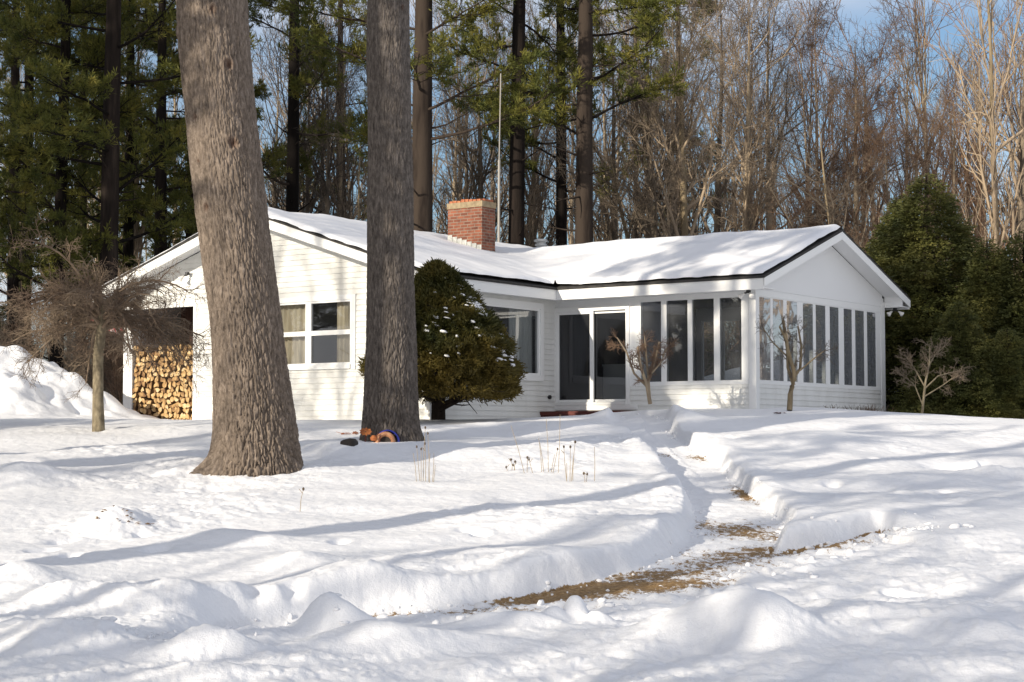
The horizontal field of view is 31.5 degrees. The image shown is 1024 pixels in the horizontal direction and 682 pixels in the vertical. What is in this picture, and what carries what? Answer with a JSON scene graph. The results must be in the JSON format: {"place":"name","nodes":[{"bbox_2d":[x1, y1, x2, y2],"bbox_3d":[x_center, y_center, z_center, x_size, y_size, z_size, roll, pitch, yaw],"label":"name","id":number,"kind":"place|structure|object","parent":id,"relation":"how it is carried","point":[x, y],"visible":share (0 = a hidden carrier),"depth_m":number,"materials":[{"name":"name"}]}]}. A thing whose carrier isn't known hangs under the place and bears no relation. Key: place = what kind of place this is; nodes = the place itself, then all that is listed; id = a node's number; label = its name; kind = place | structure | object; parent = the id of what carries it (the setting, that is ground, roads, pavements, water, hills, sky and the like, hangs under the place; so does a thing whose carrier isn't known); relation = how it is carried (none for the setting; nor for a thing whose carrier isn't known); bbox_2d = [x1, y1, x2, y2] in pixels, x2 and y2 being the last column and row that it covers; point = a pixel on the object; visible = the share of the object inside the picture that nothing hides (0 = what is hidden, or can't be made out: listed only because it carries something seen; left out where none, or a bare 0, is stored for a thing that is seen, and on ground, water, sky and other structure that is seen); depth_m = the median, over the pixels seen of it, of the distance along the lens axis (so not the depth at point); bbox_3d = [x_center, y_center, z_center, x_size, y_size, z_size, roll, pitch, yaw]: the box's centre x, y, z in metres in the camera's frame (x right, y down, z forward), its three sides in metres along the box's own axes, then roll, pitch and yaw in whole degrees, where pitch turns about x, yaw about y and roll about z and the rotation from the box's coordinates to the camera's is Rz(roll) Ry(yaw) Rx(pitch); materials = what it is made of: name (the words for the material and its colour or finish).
{"place":"outdoors","nodes":[
{"label":"outdoors","id":0,"kind":"place"},
{"bbox_2d":[0,345,1023,681],"bbox_3d":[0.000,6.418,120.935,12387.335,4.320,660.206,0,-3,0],"label":"snowy ground","id":1,"kind":"structure","parent":0,"point":[372,525],"depth_m":18.27,"materials":[{"name":"white snow"}]},
{"bbox_2d":[0,302,95,379],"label":"bare shrub","id":2,"kind":"object","parent":1,"relation":"on","point":[46,352],"visible":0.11,"depth_m":50.29,"materials":[{"name":"plant"}]},
{"bbox_2d":[0,0,99,352],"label":"pine tree","id":3,"kind":"object","parent":1,"relation":"on","point":[14,70],"visible":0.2,"depth_m":56.02,"materials":[{"name":"green plant"}]},
{"bbox_2d":[0,0,122,343],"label":"pine tree","id":4,"kind":"object","parent":1,"relation":"on","point":[27,77],"visible":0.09,"depth_m":62.33,"materials":[{"name":"green plant"}]},
{"bbox_2d":[0,0,138,367],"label":"pine tree","id":5,"kind":"object","parent":1,"relation":"on","point":[19,27],"visible":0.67,"depth_m":49.65,"materials":[{"name":"green plant"}]},
{"bbox_2d":[8,0,145,378],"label":"pine tree","id":6,"kind":"object","parent":1,"relation":"on","point":[121,248],"visible":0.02,"depth_m":70.18,"materials":[{"name":"green plant"}]},
{"bbox_2d":[47,277,122,403],"bbox_3d":[-9.055,0.323,45.495,3.522,3.980,4.026,-3,-4,44],"label":"bare shrub","id":7,"kind":"object","parent":1,"relation":"on","point":[119,378],"visible":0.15,"depth_m":45.29,"materials":[{"name":"plant"}]},
{"bbox_2d":[63,327,122,401],"bbox_3d":[-10.030,0.796,46.718,3.425,3.112,2.625,0,-3,-8],"label":"bare shrub","id":8,"kind":"object","parent":1,"relation":"on","point":[104,377],"visible":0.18,"depth_m":46.24,"materials":[{"name":"plant"}]},
{"bbox_2d":[0,210,211,431],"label":"weeping maple","id":9,"kind":"object","parent":1,"relation":"on","point":[106,315],"visible":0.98,"depth_m":31.52,"materials":[{"name":"brown plant"}]},
{"bbox_2d":[36,0,191,303],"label":"pine tree","id":10,"kind":"object","parent":1,"relation":"on","point":[127,253],"visible":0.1,"depth_m":64.13,"materials":[{"name":"green plant"}]},
{"bbox_2d":[66,4,181,266],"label":"bare tree","id":11,"kind":"object","parent":1,"relation":"on","point":[139,243],"visible":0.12,"depth_m":65.43,"materials":[{"name":"brown wood"}]},
{"bbox_2d":[0,0,262,383],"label":"pine tree","id":12,"kind":"object","parent":1,"relation":"on","point":[109,133],"visible":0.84,"depth_m":49.31,"materials":[{"name":"green plant"}]},
{"bbox_2d":[54,0,264,327],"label":"pine tree","id":13,"kind":"object","parent":1,"relation":"on","point":[159,95],"visible":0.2,"depth_m":58.26,"materials":[{"name":"green plant"}]},
{"bbox_2d":[119,0,286,259],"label":"pine tree","id":14,"kind":"object","parent":1,"relation":"on","point":[259,89],"visible":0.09,"depth_m":66.02,"materials":[{"name":"green plant"}]},
{"bbox_2d":[176,0,303,476],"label":"old pine tree","id":15,"kind":"object","parent":1,"relation":"on","point":[255,433],"visible":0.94,"depth_m":24.82,"materials":[{"name":"brown plant"}]},
{"bbox_2d":[250,15,315,208],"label":"bare tree","id":16,"kind":"object","parent":1,"relation":"on","point":[276,126],"visible":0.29,"depth_m":76.57,"materials":[{"name":"brown plant"}]},
{"bbox_2d":[250,0,317,212],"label":"bare tree","id":17,"kind":"object","parent":1,"relation":"on","point":[272,89],"visible":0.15,"depth_m":92.39,"materials":[{"name":"plant"}]},
{"bbox_2d":[248,0,367,213],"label":"pine tree","id":18,"kind":"object","parent":1,"relation":"on","point":[297,82],"visible":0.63,"depth_m":58.37,"materials":[{"name":"green plant"}]},
{"bbox_2d":[254,4,366,216],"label":"bare tree","id":19,"kind":"object","parent":1,"relation":"on","point":[337,180],"visible":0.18,"depth_m":72.40,"materials":[{"name":"plant"}]},
{"bbox_2d":[258,0,364,214],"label":"bare tree","id":20,"kind":"object","parent":1,"relation":"on","point":[319,202],"visible":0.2,"depth_m":71.38,"materials":[{"name":"plant"}]},
{"bbox_2d":[256,16,367,214],"bbox_3d":[-6.177,-4.231,61.519,7.048,14.798,6.002,-1,-3,14],"label":"bare tree","id":21,"kind":"object","parent":1,"relation":"on","point":[327,181],"visible":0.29,"depth_m":62.17,"materials":[{"name":"brown plant"}]},
{"bbox_2d":[263,5,366,217],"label":"bare tree","id":22,"kind":"object","parent":1,"relation":"on","point":[307,186],"visible":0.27,"depth_m":70.58,"materials":[{"name":"plant"}]},
{"bbox_2d":[272,0,366,221],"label":"bare tree","id":23,"kind":"object","parent":1,"relation":"on","point":[340,181],"visible":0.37,"depth_m":71.19,"materials":[{"name":"brown plant"}]},
{"bbox_2d":[295,100,366,220],"bbox_3d":[-4.472,-2.221,54.424,6.226,10.091,4.266,-2,-4,38],"label":"bare tree","id":24,"kind":"object","parent":1,"relation":"on","point":[358,211],"visible":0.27,"depth_m":54.04,"materials":[{"name":"beige plant"}]},
{"bbox_2d":[261,0,411,220],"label":"pine tree","id":25,"kind":"object","parent":1,"relation":"on","point":[364,44],"visible":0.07,"depth_m":78.36,"materials":[{"name":"green plant"}]},
{"bbox_2d":[325,0,366,213],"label":"bare tree","id":26,"kind":"object","parent":1,"relation":"on","point":[362,148],"visible":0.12,"depth_m":71.06,"materials":[{"name":"plant"}]},
{"bbox_2d":[359,0,423,441],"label":"old pine tree","id":27,"kind":"object","parent":1,"relation":"on","point":[390,399],"visible":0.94,"depth_m":29.45,"materials":[{"name":"grey plant"}]},
{"bbox_2d":[409,0,458,232],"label":"bare tree","id":28,"kind":"object","parent":1,"relation":"on","point":[434,185],"visible":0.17,"depth_m":96.02,"materials":[{"name":"plant"}]},
{"bbox_2d":[272,0,598,233],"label":"pine tree","id":29,"kind":"object","parent":1,"relation":"on","point":[423,68],"visible":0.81,"depth_m":50.96,"materials":[{"name":"green plant"}]},
{"bbox_2d":[357,257,528,419],"bbox_3d":[-1.349,0.015,34.928,3.385,3.297,3.433,0,-3,0],"label":"domed evergreen","id":30,"kind":"object","parent":1,"relation":"on","point":[460,325],"visible":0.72,"depth_m":34.03,"materials":[{"name":"green plant"}]},
{"bbox_2d":[413,0,496,232],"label":"bare tree","id":31,"kind":"object","parent":1,"relation":"on","point":[454,182],"visible":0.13,"depth_m":80.00,"materials":[{"name":"plant"}]},
{"bbox_2d":[411,13,510,239],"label":"bare tree","id":32,"kind":"object","parent":1,"relation":"on","point":[457,148],"visible":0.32,"depth_m":70.53,"materials":[{"name":"brown plant"}]},
{"bbox_2d":[432,0,496,230],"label":"bare tree","id":33,"kind":"object","parent":1,"relation":"on","point":[460,178],"visible":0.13,"depth_m":84.27,"materials":[{"name":"plant"}]},
{"bbox_2d":[410,0,543,242],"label":"bare tree","id":34,"kind":"object","parent":1,"relation":"on","point":[478,176],"visible":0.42,"depth_m":62.44,"materials":[{"name":"brown plant"}]},
{"bbox_2d":[453,0,550,242],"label":"bare tree","id":35,"kind":"object","parent":1,"relation":"on","point":[492,194],"visible":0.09,"depth_m":91.05,"materials":[{"name":"plant"}]},
{"bbox_2d":[94,199,910,419],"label":"ranch house","id":36,"kind":"structure","parent":1,"relation":"on","point":[839,275],"depth_m":39.56,"materials":[{"name":"white paint"}]},
{"bbox_2d":[280,304,304,363],"bbox_3d":[-4.773,-0.106,39.059,0.950,1.420,0.078,-2,-4,35],"label":"curtain","id":37,"kind":"object","parent":36,"relation":"hanging from","point":[293,318],"visible":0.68,"depth_m":38.99,"materials":[{"name":"beige fabric"}]},
{"bbox_2d":[279,294,355,369],"bbox_3d":[-4.324,-0.153,38.487,2.650,1.570,0.114,-2,-4,35],"label":"mullioned window","id":38,"kind":"structure","parent":36,"relation":"in","point":[308,333],"depth_m":38.31,"materials":[{"name":"white wood"}]},
{"bbox_2d":[337,302,349,361],"bbox_3d":[-3.443,-0.159,38.109,0.620,1.420,0.077,-2,-4,36],"label":"curtain","id":39,"kind":"object","parent":36,"relation":"hanging from","point":[343,323],"visible":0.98,"depth_m":38.19,"materials":[{"name":"fabric"}]},
{"bbox_2d":[102,207,907,295],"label":"roof snow","id":40,"kind":"structure","parent":36,"relation":"on","point":[731,253],"depth_m":39.86,"materials":[{"name":"white snow"}]},
{"bbox_2d":[480,297,543,380],"bbox_3d":[-0.157,-0.032,38.690,0.110,1.710,2.870,-2,-4,35],"label":"picture window","id":41,"kind":"structure","parent":36,"relation":"in","point":[538,307],"depth_m":39.68,"materials":[{"name":"white wood"}]},
{"bbox_2d":[509,308,531,372],"bbox_3d":[0.193,0.030,39.524,0.074,1.600,0.900,-2,-4,36],"label":"curtain","id":42,"kind":"object","parent":36,"relation":"hanging from","point":[520,325],"visible":0.52,"depth_m":39.58,"materials":[{"name":"grey fabric"}]},
{"bbox_2d":[555,304,629,404],"bbox_3d":[1.755,0.321,39.716,1.970,2.160,0.150,-2,-4,35],"label":"sliding door","id":43,"kind":"structure","parent":36,"relation":"in","point":[574,328],"depth_m":39.88,"materials":[{"name":"white"}]},
{"bbox_2d":[432,0,577,244],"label":"pine tree","id":44,"kind":"object","parent":1,"relation":"on","point":[517,202],"visible":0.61,"depth_m":53.68,"materials":[{"name":"green plant"}]},
{"bbox_2d":[482,0,574,247],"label":"bare tree","id":45,"kind":"object","parent":1,"relation":"on","point":[531,199],"visible":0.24,"depth_m":67.47,"materials":[{"name":"brown plant"}]},
{"bbox_2d":[495,0,568,245],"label":"bare tree","id":46,"kind":"object","parent":1,"relation":"on","point":[544,202],"visible":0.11,"depth_m":86.23,"materials":[{"name":"plant"}]},
{"bbox_2d":[475,0,609,246],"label":"bare tree","id":47,"kind":"object","parent":1,"relation":"on","point":[535,218],"visible":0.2,"depth_m":67.66,"materials":[{"name":"brown plant"}]},
{"bbox_2d":[479,0,646,245],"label":"pine tree","id":48,"kind":"object","parent":1,"relation":"on","point":[561,208],"visible":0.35,"depth_m":61.22,"materials":[{"name":"green plant"}]},
{"bbox_2d":[540,1,611,244],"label":"bare tree","id":49,"kind":"object","parent":1,"relation":"on","point":[571,240],"visible":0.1,"depth_m":83.76,"materials":[{"name":"plant"}]},
{"bbox_2d":[528,4,624,241],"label":"bare tree","id":50,"kind":"object","parent":1,"relation":"on","point":[570,132],"visible":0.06,"depth_m":80.45,"materials":[{"name":"plant"}]},
{"bbox_2d":[553,3,640,241],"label":"bare tree","id":51,"kind":"object","parent":1,"relation":"on","point":[603,137],"visible":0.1,"depth_m":78.43,"materials":[{"name":"plant"}]},
{"bbox_2d":[530,70,669,245],"bbox_3d":[2.844,-3.016,56.933,4.714,11.298,6.546,0,-3,8],"label":"bare tree","id":52,"kind":"object","parent":1,"relation":"on","point":[624,223],"visible":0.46,"depth_m":56.75,"materials":[{"name":"beige plant"}]},
{"bbox_2d":[525,0,689,243],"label":"pine tree","id":53,"kind":"object","parent":1,"relation":"on","point":[655,19],"visible":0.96,"depth_m":53.23,"materials":[{"name":"green plant"}]},
{"bbox_2d":[547,0,678,241],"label":"bare tree","id":54,"kind":"object","parent":1,"relation":"on","point":[615,221],"visible":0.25,"depth_m":64.11,"materials":[{"name":"brown plant"}]},
{"bbox_2d":[555,0,678,238],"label":"bare tree","id":55,"kind":"object","parent":1,"relation":"on","point":[604,157],"visible":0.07,"depth_m":74.44,"materials":[{"name":"plant"}]},
{"bbox_2d":[569,0,709,238],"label":"bare tree","id":56,"kind":"object","parent":1,"relation":"on","point":[651,182],"visible":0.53,"depth_m":57.22,"materials":[{"name":"brown plant"}]},
{"bbox_2d":[606,325,678,403],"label":"maple","id":57,"kind":"object","parent":1,"relation":"on","point":[656,362],"visible":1,"depth_m":35.69,"materials":[{"name":"brown plant"}]},
{"bbox_2d":[617,6,728,236],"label":"bare tree","id":58,"kind":"object","parent":1,"relation":"on","point":[693,213],"visible":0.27,"depth_m":70.40,"materials":[{"name":"brown plant"}]},
{"bbox_2d":[625,0,725,236],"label":"bare tree","id":59,"kind":"object","parent":1,"relation":"on","point":[676,209],"visible":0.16,"depth_m":74.08,"materials":[{"name":"plant"}]},
{"bbox_2d":[624,0,729,234],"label":"pine tree","id":60,"kind":"object","parent":1,"relation":"on","point":[684,21],"visible":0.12,"depth_m":89.17,"materials":[{"name":"green plant"}]},
{"bbox_2d":[609,0,805,236],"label":"bare tree","id":61,"kind":"object","parent":1,"relation":"on","point":[682,191],"visible":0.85,"depth_m":56.82,"materials":[{"name":"beige plant"}]},
{"bbox_2d":[684,31,746,231],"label":"bare tree","id":62,"kind":"object","parent":1,"relation":"on","point":[722,212],"visible":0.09,"depth_m":85.61,"materials":[{"name":"plant"}]},
{"bbox_2d":[644,0,805,346],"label":"bare tree","id":63,"kind":"object","parent":1,"relation":"on","point":[717,224],"visible":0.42,"depth_m":70.31,"materials":[{"name":"brown plant"}]},
{"bbox_2d":[663,0,796,229],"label":"bare tree","id":64,"kind":"object","parent":1,"relation":"on","point":[752,182],"visible":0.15,"depth_m":77.51,"materials":[{"name":"plant"}]},
{"bbox_2d":[639,0,836,366],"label":"bare tree","id":65,"kind":"object","parent":1,"relation":"on","point":[746,187],"visible":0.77,"depth_m":64.16,"materials":[{"name":"brown plant"}]},
{"bbox_2d":[704,318,804,370],"bbox_3d":[7.382,-0.325,57.036,6.917,6.285,5.302,-1,-3,13],"label":"bare shrub","id":66,"kind":"object","parent":1,"relation":"on","point":[775,348],"visible":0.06,"depth_m":56.26,"materials":[{"name":"plant"}]},
{"bbox_2d":[731,1,812,229],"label":"bare tree","id":67,"kind":"object","parent":1,"relation":"on","point":[777,114],"visible":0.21,"depth_m":83.64,"materials":[{"name":"plant"}]},
{"bbox_2d":[739,172,821,331],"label":"bare tree","id":68,"kind":"object","parent":1,"relation":"on","point":[792,215],"visible":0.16,"depth_m":66.17,"materials":[{"name":"plant"}]},
{"bbox_2d":[663,0,901,235],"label":"bare tree","id":69,"kind":"object","parent":1,"relation":"on","point":[768,223],"visible":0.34,"depth_m":72.21,"materials":[{"name":"brown plant"}]},
{"bbox_2d":[755,313,838,410],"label":"maple","id":70,"kind":"object","parent":1,"relation":"on","point":[792,376],"visible":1,"depth_m":36.64,"materials":[{"name":"beige plant"}]},
{"bbox_2d":[772,0,832,219],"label":"bare tree","id":71,"kind":"object","parent":1,"relation":"on","point":[798,97],"visible":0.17,"depth_m":94.29,"materials":[{"name":"plant"}]},
{"bbox_2d":[759,0,850,228],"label":"bare tree","id":72,"kind":"object","parent":1,"relation":"on","point":[811,112],"visible":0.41,"depth_m":79.78,"materials":[{"name":"brown plant"}]},
{"bbox_2d":[723,69,892,341],"bbox_3d":[8.443,-2.615,50.507,4.102,10.058,5.987,-2,-4,35],"label":"bare tree","id":73,"kind":"object","parent":1,"relation":"on","point":[828,208],"visible":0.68,"depth_m":50.37,"materials":[{"name":"beige plant"}]},
{"bbox_2d":[764,0,852,317],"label":"bare tree","id":74,"kind":"object","parent":1,"relation":"on","point":[816,108],"visible":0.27,"depth_m":81.23,"materials":[{"name":"brown wood"}]},
{"bbox_2d":[781,130,876,251],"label":"bare tree","id":75,"kind":"object","parent":1,"relation":"on","point":[837,171],"visible":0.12,"depth_m":66.61,"materials":[{"name":"brown plant"}]},
{"bbox_2d":[767,0,925,237],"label":"bare tree","id":76,"kind":"object","parent":1,"relation":"on","point":[881,205],"visible":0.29,"depth_m":70.35,"materials":[{"name":"brown plant"}]},
{"bbox_2d":[765,0,953,352],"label":"bare tree","id":77,"kind":"object","parent":1,"relation":"on","point":[855,103],"visible":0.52,"depth_m":60.05,"materials":[{"name":"brown plant"}]},
{"bbox_2d":[801,31,929,247],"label":"bare tree","id":78,"kind":"object","parent":1,"relation":"on","point":[864,203],"visible":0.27,"depth_m":71.06,"materials":[{"name":"brown wood"}]},
{"bbox_2d":[817,195,950,386],"bbox_3d":[10.356,-1.167,47.516,5.221,5.405,5.343,-2,-4,26],"label":"evergreen tree","id":79,"kind":"object","parent":1,"relation":"on","point":[885,217],"visible":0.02,"depth_m":47.52,"materials":[{"name":"plant"}]},
{"bbox_2d":[816,98,971,335],"bbox_3d":[12.241,-2.377,58.068,4.895,11.119,5.636,3,-6,-37],"label":"bare tree","id":80,"kind":"object","parent":1,"relation":"on","point":[893,127],"visible":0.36,"depth_m":58.64,"materials":[{"name":"brown plant"}]},
{"bbox_2d":[862,0,957,214],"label":"bare tree","id":81,"kind":"object","parent":1,"relation":"on","point":[906,101],"visible":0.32,"depth_m":85.75,"materials":[{"name":"beige plant"}]},
{"bbox_2d":[804,173,1016,405],"bbox_3d":[10.595,-1.188,45.435,7.004,6.130,7.167,-3,-4,40],"label":"evergreen tree","id":82,"kind":"object","parent":1,"relation":"on","point":[947,222],"visible":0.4,"depth_m":44.84,"materials":[{"name":"green plant"}]},
{"bbox_2d":[877,0,957,214],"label":"bare tree","id":83,"kind":"object","parent":1,"relation":"on","point":[925,77],"visible":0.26,"depth_m":99.02,"materials":[{"name":"beige plant"}]},
{"bbox_2d":[859,32,987,232],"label":"bare tree","id":84,"kind":"object","parent":1,"relation":"on","point":[914,174],"visible":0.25,"depth_m":73.49,"materials":[{"name":"beige plant"}]},
{"bbox_2d":[889,336,975,413],"bbox_3d":[9.193,0.757,39.761,1.900,1.755,0.807,0,-3,-4],"label":"bare shrub","id":85,"kind":"object","parent":1,"relation":"on","point":[957,375],"visible":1,"depth_m":39.66,"materials":[{"name":"brown plant"}]},
{"bbox_2d":[881,0,1000,227],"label":"bare tree","id":86,"kind":"object","parent":1,"relation":"on","point":[921,72],"visible":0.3,"depth_m":85.71,"materials":[{"name":"brown plant"}]},
{"bbox_2d":[883,301,1023,418],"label":"evergreen tree","id":87,"kind":"object","parent":1,"relation":"on","point":[975,344],"visible":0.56,"depth_m":41.50,"materials":[{"name":"green plant"}]},
{"bbox_2d":[888,228,1023,418],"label":"evergreen tree","id":88,"kind":"object","parent":1,"relation":"on","point":[1006,311],"visible":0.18,"depth_m":43.49,"materials":[{"name":"green plant"}]},
{"bbox_2d":[890,52,1023,264],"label":"bare tree","id":89,"kind":"object","parent":1,"relation":"on","point":[953,183],"visible":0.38,"depth_m":60.50,"materials":[{"name":"brown wood"}]},
{"bbox_2d":[909,44,1004,228],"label":"bare tree","id":90,"kind":"object","parent":1,"relation":"on","point":[926,169],"visible":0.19,"depth_m":69.25,"materials":[{"name":"brown wood"}]},
{"bbox_2d":[896,0,1023,268],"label":"bare tree","id":91,"kind":"object","parent":1,"relation":"on","point":[979,203],"visible":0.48,"depth_m":61.86,"materials":[{"name":"brown wood"}]},
{"bbox_2d":[906,238,1023,417],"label":"evergreen tree","id":92,"kind":"object","parent":1,"relation":"on","point":[972,271],"visible":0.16,"depth_m":43.73,"materials":[{"name":"green plant"}]},
{"bbox_2d":[914,0,1019,239],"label":"bare tree","id":93,"kind":"object","parent":1,"relation":"on","point":[964,110],"visible":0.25,"depth_m":67.64,"materials":[{"name":"plant"}]},
{"bbox_2d":[929,0,1023,255],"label":"bare tree","id":94,"kind":"object","parent":1,"relation":"on","point":[993,213],"visible":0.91,"depth_m":56.28,"materials":[{"name":"beige plant"}]},
{"bbox_2d":[946,0,1023,271],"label":"bare tree","id":95,"kind":"object","parent":1,"relation":"on","point":[1020,204],"visible":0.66,"depth_m":59.83,"materials":[{"name":"brown wood"}]},
{"bbox_2d":[949,326,1023,418],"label":"evergreen tree","id":96,"kind":"object","parent":1,"relation":"on","point":[1013,365],"visible":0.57,"depth_m":41.06,"materials":[{"name":"green plant"}]},
{"bbox_2d":[961,0,1022,249],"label":"bare tree","id":97,"kind":"object","parent":1,"relation":"on","point":[1015,109],"visible":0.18,"depth_m":74.90,"materials":[{"name":"plant"}]},
{"bbox_2d":[0,0,1023,367],"label":"sky","id":98,"kind":"structure","parent":0,"point":[858,8],"materials":[{"name":"blue"}]},
{"bbox_2d":[144,414,940,640],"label":"shovelled path","id":99,"kind":"structure","parent":0,"point":[738,528],"depth_m":18.64,"materials":[{"name":"white snow"}]},
{"bbox_2d":[76,413,974,640],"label":"snow clods","id":100,"kind":"object","parent":99,"relation":"on","point":[848,552],"visible":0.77,"depth_m":17.62,"materials":[{"name":"white snow"}]},
{"bbox_2d":[602,364,649,398],"bbox_3d":[2.587,0.977,41.144,0.940,0.890,0.540,-2,-4,35],"label":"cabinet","id":101,"kind":"object","parent":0,"point":[614,381],"visible":0.5,"depth_m":41.02,"materials":[{"name":"grey"}]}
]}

